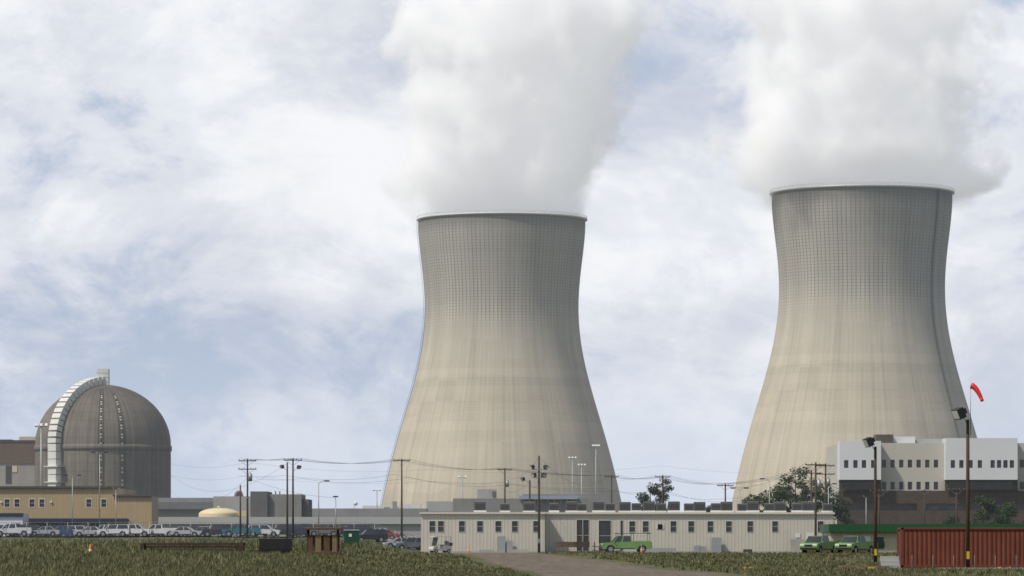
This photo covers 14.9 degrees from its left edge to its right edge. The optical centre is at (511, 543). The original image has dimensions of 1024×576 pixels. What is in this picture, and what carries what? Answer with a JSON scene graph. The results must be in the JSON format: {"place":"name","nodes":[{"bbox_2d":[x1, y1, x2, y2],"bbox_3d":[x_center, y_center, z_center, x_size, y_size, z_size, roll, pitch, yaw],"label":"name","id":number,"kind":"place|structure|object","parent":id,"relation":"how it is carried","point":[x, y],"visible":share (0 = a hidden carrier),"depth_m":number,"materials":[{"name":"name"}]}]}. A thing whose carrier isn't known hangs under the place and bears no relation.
{"place":"outdoors","nodes":[
{"label":"outdoors","id":0,"kind":"place"},
{"bbox_2d":[0,536,414,549],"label":"parking lot","id":1,"kind":"structure","parent":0,"point":[215,536],"depth_m":581.43,"materials":[{"name":"grey asphalt"}]},
{"bbox_2d":[0,524,32,535],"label":"parked car","id":2,"kind":"object","parent":1,"relation":"on","point":[11,529],"visible":0.84,"depth_m":587.71,"materials":[{"name":"white paint"}]},
{"bbox_2d":[18,524,46,535],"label":"parked car","id":3,"kind":"object","parent":1,"relation":"on","point":[34,526],"visible":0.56,"depth_m":592.53,"materials":[{"name":"black paint"}]},
{"bbox_2d":[30,526,59,535],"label":"parked car","id":4,"kind":"object","parent":1,"relation":"on","point":[49,529],"visible":0.98,"depth_m":588.34,"materials":[{"name":"silver paint"}]},
{"bbox_2d":[48,526,68,535],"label":"parked car","id":5,"kind":"object","parent":1,"relation":"on","point":[54,527],"visible":0.2,"depth_m":618.36,"materials":[{"name":"grey paint"}]},
{"bbox_2d":[52,527,76,535],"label":"parked car","id":6,"kind":"object","parent":1,"relation":"on","point":[62,531],"visible":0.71,"depth_m":594.18,"materials":[{"name":"blue paint"}]},
{"bbox_2d":[64,475,80,525],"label":"car park light","id":7,"kind":"object","parent":1,"relation":"on","point":[72,495],"visible":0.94,"depth_m":624.93,"materials":[{"name":"metal"}]},
{"bbox_2d":[66,526,92,535],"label":"parked car","id":8,"kind":"object","parent":1,"relation":"on","point":[76,528],"visible":0.28,"depth_m":621.50,"materials":[{"name":"white paint"}]},
{"bbox_2d":[73,526,104,535],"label":"parked car","id":9,"kind":"object","parent":1,"relation":"on","point":[87,529],"visible":0.88,"depth_m":591.23,"materials":[{"name":"silver paint"}]},
{"bbox_2d":[91,452,107,525],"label":"car park light","id":10,"kind":"object","parent":1,"relation":"on","point":[99,483],"visible":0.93,"depth_m":621.93,"materials":[{"name":"metal"}]},
{"bbox_2d":[93,525,118,535],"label":"parked car","id":11,"kind":"object","parent":1,"relation":"on","point":[102,526],"visible":0.18,"depth_m":619.26,"materials":[{"name":"white paint"}]},
{"bbox_2d":[96,524,130,535],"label":"parked car","id":12,"kind":"object","parent":1,"relation":"on","point":[119,528],"visible":0.98,"depth_m":586.12,"materials":[{"name":"white paint"}]},
{"bbox_2d":[107,487,124,523],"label":"car park light","id":13,"kind":"object","parent":1,"relation":"on","point":[115,500],"visible":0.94,"depth_m":623.96,"materials":[{"name":"metal"}]},
{"bbox_2d":[118,524,153,535],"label":"parked car","id":14,"kind":"object","parent":1,"relation":"on","point":[135,528],"visible":0.64,"depth_m":591.85,"materials":[{"name":"white paint"}]},
{"bbox_2d":[145,524,176,535],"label":"parked car","id":15,"kind":"object","parent":1,"relation":"on","point":[161,528],"visible":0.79,"depth_m":593.96,"materials":[{"name":"white paint"}]},
{"bbox_2d":[170,527,202,535],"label":"parked car","id":16,"kind":"object","parent":1,"relation":"on","point":[178,531],"visible":0.93,"depth_m":588.53,"materials":[{"name":"silver paint"}]},
{"bbox_2d":[189,527,214,535],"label":"parked car","id":17,"kind":"object","parent":1,"relation":"on","point":[200,528],"visible":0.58,"depth_m":596.19,"materials":[{"name":"grey paint"}]},
{"bbox_2d":[0,522,415,549],"bbox_3d":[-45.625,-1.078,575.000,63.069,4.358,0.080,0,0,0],"label":"parked cars","id":18,"kind":"object","parent":1,"relation":"on","point":[181,534],"visible":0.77,"depth_m":575.00,"materials":[{"name":"metal"}]},
{"bbox_2d":[201,525,232,535],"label":"parked car","id":19,"kind":"object","parent":1,"relation":"on","point":[215,529],"visible":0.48,"depth_m":594.80,"materials":[{"name":"black paint"}]},
{"bbox_2d":[222,524,261,535],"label":"pickup truck","id":20,"kind":"object","parent":1,"relation":"on","point":[243,530],"visible":0.79,"depth_m":586.39,"materials":[{"name":"teal paint"}]},
{"bbox_2d":[249,525,281,535],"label":"parked car","id":21,"kind":"object","parent":1,"relation":"on","point":[266,529],"visible":0.56,"depth_m":591.05,"materials":[{"name":"white paint"}]},
{"bbox_2d":[270,525,298,534],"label":"parked car","id":22,"kind":"object","parent":1,"relation":"on","point":[278,527],"visible":0.42,"depth_m":595.64,"materials":[{"name":"black paint"}]},
{"bbox_2d":[285,524,317,535],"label":"parked car","id":23,"kind":"object","parent":1,"relation":"on","point":[297,531],"visible":0.61,"depth_m":587.53,"materials":[{"name":"blue paint"}]},
{"bbox_2d":[310,524,339,534],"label":"parked car","id":24,"kind":"object","parent":1,"relation":"on","point":[331,532],"visible":0.48,"depth_m":587.41,"materials":[{"name":"grey paint"}]},
{"bbox_2d":[0,535,1023,575],"bbox_3d":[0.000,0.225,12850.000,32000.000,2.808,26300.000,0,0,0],"label":"ground","id":25,"kind":"structure","parent":0,"point":[531,573],"depth_m":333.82,"materials":[{"name":"green plant"}]},
{"bbox_2d":[0,437,35,485],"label":"turbine building","id":26,"kind":"structure","parent":25,"relation":"on","point":[17,462],"depth_m":1459.70,"materials":[{"name":"metal"}]},
{"bbox_2d":[34,423,47,485],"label":"lighting mast","id":27,"kind":"object","parent":25,"relation":"on","point":[41,425],"visible":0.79,"depth_m":999.83,"materials":[{"name":"metal"}]},
{"bbox_2d":[0,486,157,535],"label":"workshop building","id":28,"kind":"structure","parent":25,"relation":"on","point":[35,503],"depth_m":640.00,"materials":[{"name":"beige metal"}]},
{"bbox_2d":[34,369,171,497],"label":"containment building","id":29,"kind":"structure","parent":25,"relation":"on","point":[126,429],"depth_m":1380.42,"materials":[{"name":"concrete"}]},
{"bbox_2d":[140,542,245,551],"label":"steel stack","id":30,"kind":"object","parent":25,"relation":"on","point":[240,546],"visible":0.56,"depth_m":261.04,"materials":[{"name":"grey metal"}]},
{"bbox_2d":[239,485,240,538],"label":"service pole","id":31,"kind":"object","parent":25,"relation":"on","point":[240,515],"visible":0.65,"depth_m":559.90,"materials":[{"name":"brown wood"}]},
{"bbox_2d":[238,459,255,539],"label":"utility pole","id":32,"kind":"object","parent":25,"relation":"on","point":[249,478],"visible":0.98,"depth_m":519.88,"materials":[{"name":"brown wood"}]},
{"bbox_2d":[249,539,292,553],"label":"yard trailer","id":33,"kind":"object","parent":25,"relation":"on","point":[281,545],"visible":0.77,"depth_m":269.29,"materials":[{"name":"metal"}]},
{"bbox_2d":[279,462,287,538],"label":"floodlight pole","id":34,"kind":"object","parent":25,"relation":"on","point":[281,466],"visible":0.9,"depth_m":519.90,"materials":[{"name":"brown wood"}]},
{"bbox_2d":[284,458,301,538],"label":"utility pole","id":35,"kind":"object","parent":25,"relation":"on","point":[298,466],"visible":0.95,"depth_m":504.89,"materials":[{"name":"brown wood"}]},
{"bbox_2d":[158,490,452,537],"bbox_3d":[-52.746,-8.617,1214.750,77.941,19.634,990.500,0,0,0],"label":"industrial building","id":36,"kind":"structure","parent":25,"relation":"on","point":[265,507],"depth_m":901.00,"materials":[{"name":"grey concrete"}]},
{"bbox_2d":[303,527,342,556],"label":"rusty shelter","id":37,"kind":"object","parent":25,"relation":"on","point":[319,543],"visible":0.8,"depth_m":299.94,"materials":[{"name":"metal"}]},
{"bbox_2d":[318,480,328,534],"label":"street light","id":38,"kind":"object","parent":25,"relation":"on","point":[318,502],"visible":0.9,"depth_m":499.93,"materials":[{"name":"metal"}]},
{"bbox_2d":[333,496,337,534],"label":"street light","id":39,"kind":"object","parent":25,"relation":"on","point":[335,512],"visible":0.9,"depth_m":519.93,"materials":[{"name":"metal"}]},
{"bbox_2d":[334,527,347,534],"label":"parked car","id":40,"kind":"object","parent":25,"relation":"on","point":[342,532],"visible":0.32,"depth_m":590.71,"materials":[{"name":"black paint"}]},
{"bbox_2d":[344,530,359,545],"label":"dumpster","id":41,"kind":"object","parent":25,"relation":"on","point":[350,536],"visible":0.84,"depth_m":399.40,"materials":[{"name":"green metal"}]},
{"bbox_2d":[347,524,377,533],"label":"parked car","id":42,"kind":"object","parent":25,"relation":"on","point":[361,527],"visible":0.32,"depth_m":589.56,"materials":[{"name":"grey paint"}]},
{"bbox_2d":[359,530,387,541],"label":"parked car","id":43,"kind":"object","parent":25,"relation":"on","point":[379,535],"visible":0.73,"depth_m":559.33,"materials":[{"name":"black paint"}]},
{"bbox_2d":[373,488,380,507],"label":"lighting mast","id":44,"kind":"object","parent":25,"relation":"on","point":[376,495],"visible":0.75,"depth_m":1499.85,"materials":[{"name":"metal"}]},
{"bbox_2d":[387,530,399,539],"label":"parked car","id":45,"kind":"object","parent":25,"relation":"on","point":[393,535],"visible":0.41,"depth_m":587.85,"materials":[{"name":"red paint"}]},
{"bbox_2d":[382,538,405,546],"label":"parked car","id":46,"kind":"object","parent":25,"relation":"on","point":[391,543],"visible":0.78,"depth_m":559.13,"materials":[{"name":"silver paint"}]},
{"bbox_2d":[393,459,409,537],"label":"utility pole","id":47,"kind":"object","parent":25,"relation":"on","point":[401,464],"visible":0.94,"depth_m":559.90,"materials":[{"name":"brown wood"}]},
{"bbox_2d":[392,538,420,549],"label":"parked car","id":48,"kind":"object","parent":25,"relation":"on","point":[411,543],"visible":0.63,"depth_m":559.10,"materials":[{"name":"grey paint"}]},
{"bbox_2d":[428,536,452,552],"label":"golf cart","id":49,"kind":"object","parent":25,"relation":"on","point":[447,546],"visible":0.97,"depth_m":440.78,"materials":[{"name":"beige paint"}]},
{"bbox_2d":[380,210,620,511],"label":"cooling tower","id":50,"kind":"structure","parent":25,"relation":"on","point":[501,380],"depth_m":1961.66,"materials":[{"name":"concrete"}]},
{"bbox_2d":[497,468,511,502],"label":"utility pole","id":51,"kind":"object","parent":25,"relation":"on","point":[506,483],"visible":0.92,"depth_m":619.91,"materials":[{"name":"brown wood"}]},
{"bbox_2d":[427,489,605,511],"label":"service building","id":52,"kind":"structure","parent":25,"relation":"on","point":[491,499],"depth_m":820.00,"materials":[{"name":"grey concrete"}]},
{"bbox_2d":[520,477,530,501],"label":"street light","id":53,"kind":"object","parent":25,"relation":"on","point":[522,478],"visible":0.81,"depth_m":499.91,"materials":[{"name":"grey metal"}]},
{"bbox_2d":[538,456,539,552],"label":"utility pole","id":54,"kind":"object","parent":25,"relation":"on","point":[538,503],"visible":0.65,"depth_m":443.89,"materials":[{"name":"brown wood"}]},
{"bbox_2d":[529,465,548,542],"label":"floodlights","id":55,"kind":"object","parent":54,"relation":"attached to","point":[543,475],"visible":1,"depth_m":443.71,"materials":[{"name":"metal"}]},
{"bbox_2d":[569,457,575,493],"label":"lighting mast","id":56,"kind":"object","parent":25,"relation":"on","point":[572,458],"visible":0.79,"depth_m":1649.79,"materials":[{"name":"metal"}]},
{"bbox_2d":[578,464,585,493],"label":"lighting mast","id":57,"kind":"object","parent":25,"relation":"on","point":[581,476],"visible":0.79,"depth_m":1649.81,"materials":[{"name":"metal"}]},
{"bbox_2d":[592,445,599,493],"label":"lighting mast","id":58,"kind":"object","parent":25,"relation":"on","point":[595,446],"visible":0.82,"depth_m":1649.90,"materials":[{"name":"metal"}]},
{"bbox_2d":[604,475,617,502],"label":"utility pole","id":59,"kind":"object","parent":25,"relation":"on","point":[611,485],"visible":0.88,"depth_m":649.89,"materials":[{"name":"brown wood"}]},
{"bbox_2d":[599,533,651,552],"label":"pickup truck","id":60,"kind":"object","parent":25,"relation":"on","point":[621,542],"visible":0.98,"depth_m":440.11,"materials":[{"name":"paint"}]},
{"bbox_2d":[420,501,834,552],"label":"low building","id":61,"kind":"structure","parent":25,"relation":"on","point":[721,527],"depth_m":450.00,"materials":[{"name":"beige metal"}]},
{"bbox_2d":[635,482,658,510],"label":"pine tree","id":62,"kind":"object","parent":25,"relation":"on","point":[645,497],"visible":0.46,"depth_m":639.78,"materials":[{"name":"green plant"}]},
{"bbox_2d":[655,475,669,503],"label":"utility pole","id":63,"kind":"object","parent":25,"relation":"on","point":[667,482],"visible":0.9,"depth_m":599.90,"materials":[{"name":"brown wood"}]},
{"bbox_2d":[652,477,673,511],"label":"pine tree","id":64,"kind":"object","parent":25,"relation":"on","point":[665,489],"visible":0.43,"depth_m":649.66,"materials":[{"name":"green plant"}]},
{"bbox_2d":[706,504,710,511],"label":"broad tree","id":65,"kind":"object","parent":25,"relation":"on","point":[708,508],"visible":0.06,"depth_m":699.00,"materials":[{"name":"green plant"}]},
{"bbox_2d":[717,484,733,501],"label":"utility pole","id":66,"kind":"object","parent":25,"relation":"on","point":[725,485],"visible":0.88,"depth_m":559.86,"materials":[{"name":"brown wood"}]},
{"bbox_2d":[730,487,748,503],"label":"street light","id":67,"kind":"object","parent":25,"relation":"on","point":[739,491],"visible":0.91,"depth_m":539.85,"materials":[{"name":"metal"}]},
{"bbox_2d":[741,494,788,511],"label":"broad tree","id":68,"kind":"object","parent":25,"relation":"on","point":[753,498],"visible":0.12,"depth_m":599.85,"materials":[{"name":"green plant"}]},
{"bbox_2d":[760,478,769,502],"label":"street light","id":69,"kind":"object","parent":25,"relation":"on","point":[769,488],"visible":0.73,"depth_m":559.94,"materials":[{"name":"metal"}]},
{"bbox_2d":[760,485,808,511],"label":"broad tree","id":70,"kind":"object","parent":25,"relation":"on","point":[780,494],"visible":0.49,"depth_m":619.95,"materials":[{"name":"green plant"}]},
{"bbox_2d":[775,466,814,505],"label":"tree","id":71,"kind":"object","parent":25,"relation":"on","point":[792,498],"visible":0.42,"depth_m":659.51,"materials":[{"name":"green plant"}]},
{"bbox_2d":[789,478,829,511],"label":"tree","id":72,"kind":"object","parent":25,"relation":"on","point":[805,488],"visible":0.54,"depth_m":639.71,"materials":[{"name":"green plant"}]},
{"bbox_2d":[801,471,821,501],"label":"utility pole","id":73,"kind":"object","parent":25,"relation":"on","point":[811,473],"visible":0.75,"depth_m":469.89,"materials":[{"name":"brown wood"}]},
{"bbox_2d":[805,462,825,535],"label":"utility pole","id":74,"kind":"object","parent":25,"relation":"on","point":[817,484],"visible":0.94,"depth_m":439.89,"materials":[{"name":"brown wood"}]},
{"bbox_2d":[800,536,837,552],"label":"car","id":75,"kind":"object","parent":25,"relation":"on","point":[819,544],"visible":0.94,"depth_m":413.71,"materials":[{"name":"paint"}]},
{"bbox_2d":[817,465,834,503],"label":"utility pole","id":76,"kind":"object","parent":25,"relation":"on","point":[828,479],"visible":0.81,"depth_m":519.85,"materials":[{"name":"brown wood"}]},
{"bbox_2d":[812,481,845,516],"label":"tree","id":77,"kind":"object","parent":25,"relation":"on","point":[837,508],"visible":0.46,"depth_m":664.40,"materials":[{"name":"green plant"}]},
{"bbox_2d":[831,491,855,523],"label":"pine tree","id":78,"kind":"object","parent":25,"relation":"on","point":[843,517],"visible":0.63,"depth_m":689.28,"materials":[{"name":"green plant"}]},
{"bbox_2d":[732,182,976,511],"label":"cooling tower","id":79,"kind":"structure","parent":25,"relation":"on","point":[861,348],"depth_m":1812.79,"materials":[{"name":"concrete"}]},
{"bbox_2d":[835,536,873,552],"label":"car","id":80,"kind":"object","parent":25,"relation":"on","point":[854,544],"visible":0.91,"depth_m":411.79,"materials":[{"name":"paint"}]},
{"bbox_2d":[858,495,866,523],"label":"street light","id":81,"kind":"object","parent":25,"relation":"on","point":[866,507],"visible":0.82,"depth_m":619.97,"materials":[{"name":"metal"}]},
{"bbox_2d":[862,437,876,562],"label":"flood pole","id":82,"kind":"object","parent":25,"relation":"on","point":[868,441],"visible":0.91,"depth_m":271.90,"materials":[{"name":"brown wood"}]},
{"bbox_2d":[870,489,887,523],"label":"service pole","id":83,"kind":"object","parent":25,"relation":"on","point":[878,491],"visible":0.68,"depth_m":499.90,"materials":[{"name":"brown wood"}]},
{"bbox_2d":[744,554,1022,569],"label":"yard blocks and boards","id":84,"kind":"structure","parent":25,"relation":"on","point":[890,561],"depth_m":231.93,"materials":[{"name":"white concrete"}]},
{"bbox_2d":[800,524,1023,552],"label":"green roof hut","id":85,"kind":"object","parent":25,"relation":"on","point":[886,537],"visible":0.38,"depth_m":424.20,"materials":[{"name":"brown metal"}]},
{"bbox_2d":[918,489,930,523],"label":"service pole","id":86,"kind":"object","parent":25,"relation":"on","point":[924,504],"visible":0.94,"depth_m":699.88,"materials":[{"name":"brown wood"}]},
{"bbox_2d":[827,434,1023,523],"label":"office block","id":87,"kind":"structure","parent":25,"relation":"on","point":[908,468],"depth_m":759.00,"materials":[{"name":"white concrete"}]},
{"bbox_2d":[941,514,964,523],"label":"bush","id":88,"kind":"object","parent":25,"relation":"on","point":[952,519],"visible":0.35,"depth_m":689.00,"materials":[{"name":"green plant"}]},
{"bbox_2d":[948,488,964,523],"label":"service pole","id":89,"kind":"object","parent":25,"relation":"on","point":[956,500],"visible":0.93,"depth_m":559.88,"materials":[{"name":"brown wood"}]},
{"bbox_2d":[897,528,1023,567],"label":"shipping container","id":90,"kind":"object","parent":25,"relation":"on","point":[946,547],"visible":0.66,"depth_m":236.05,"materials":[{"name":"metal"}]},
{"bbox_2d":[951,383,983,567],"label":"wind sock","id":91,"kind":"object","parent":25,"relation":"on","point":[958,413],"visible":0.97,"depth_m":230.90,"materials":[{"name":"brown wood"}]},
{"bbox_2d":[970,495,1008,523],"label":"broad tree","id":92,"kind":"object","parent":25,"relation":"on","point":[989,506],"visible":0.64,"depth_m":700.03,"materials":[{"name":"green plant"}]},
{"bbox_2d":[986,512,1017,523],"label":"bush","id":93,"kind":"object","parent":25,"relation":"on","point":[999,519],"visible":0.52,"depth_m":499.65,"materials":[{"name":"green plant"}]},
{"bbox_2d":[993,501,1023,523],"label":"broad tree","id":94,"kind":"object","parent":25,"relation":"on","point":[1010,506],"visible":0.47,"depth_m":703.63,"materials":[{"name":"green plant"}]},
{"bbox_2d":[0,0,1023,511],"label":"sky","id":95,"kind":"structure","parent":0,"point":[213,207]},
{"bbox_2d":[453,553,725,575],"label":"dirt road","id":96,"kind":"structure","parent":0,"point":[548,565],"depth_m":250.70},
{"bbox_2d":[170,458,1016,504],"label":"overhead cables","id":97,"kind":"object","parent":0,"point":[554,472],"visible":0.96,"depth_m":579.57,"materials":[{"name":"black metal"}]}
]}

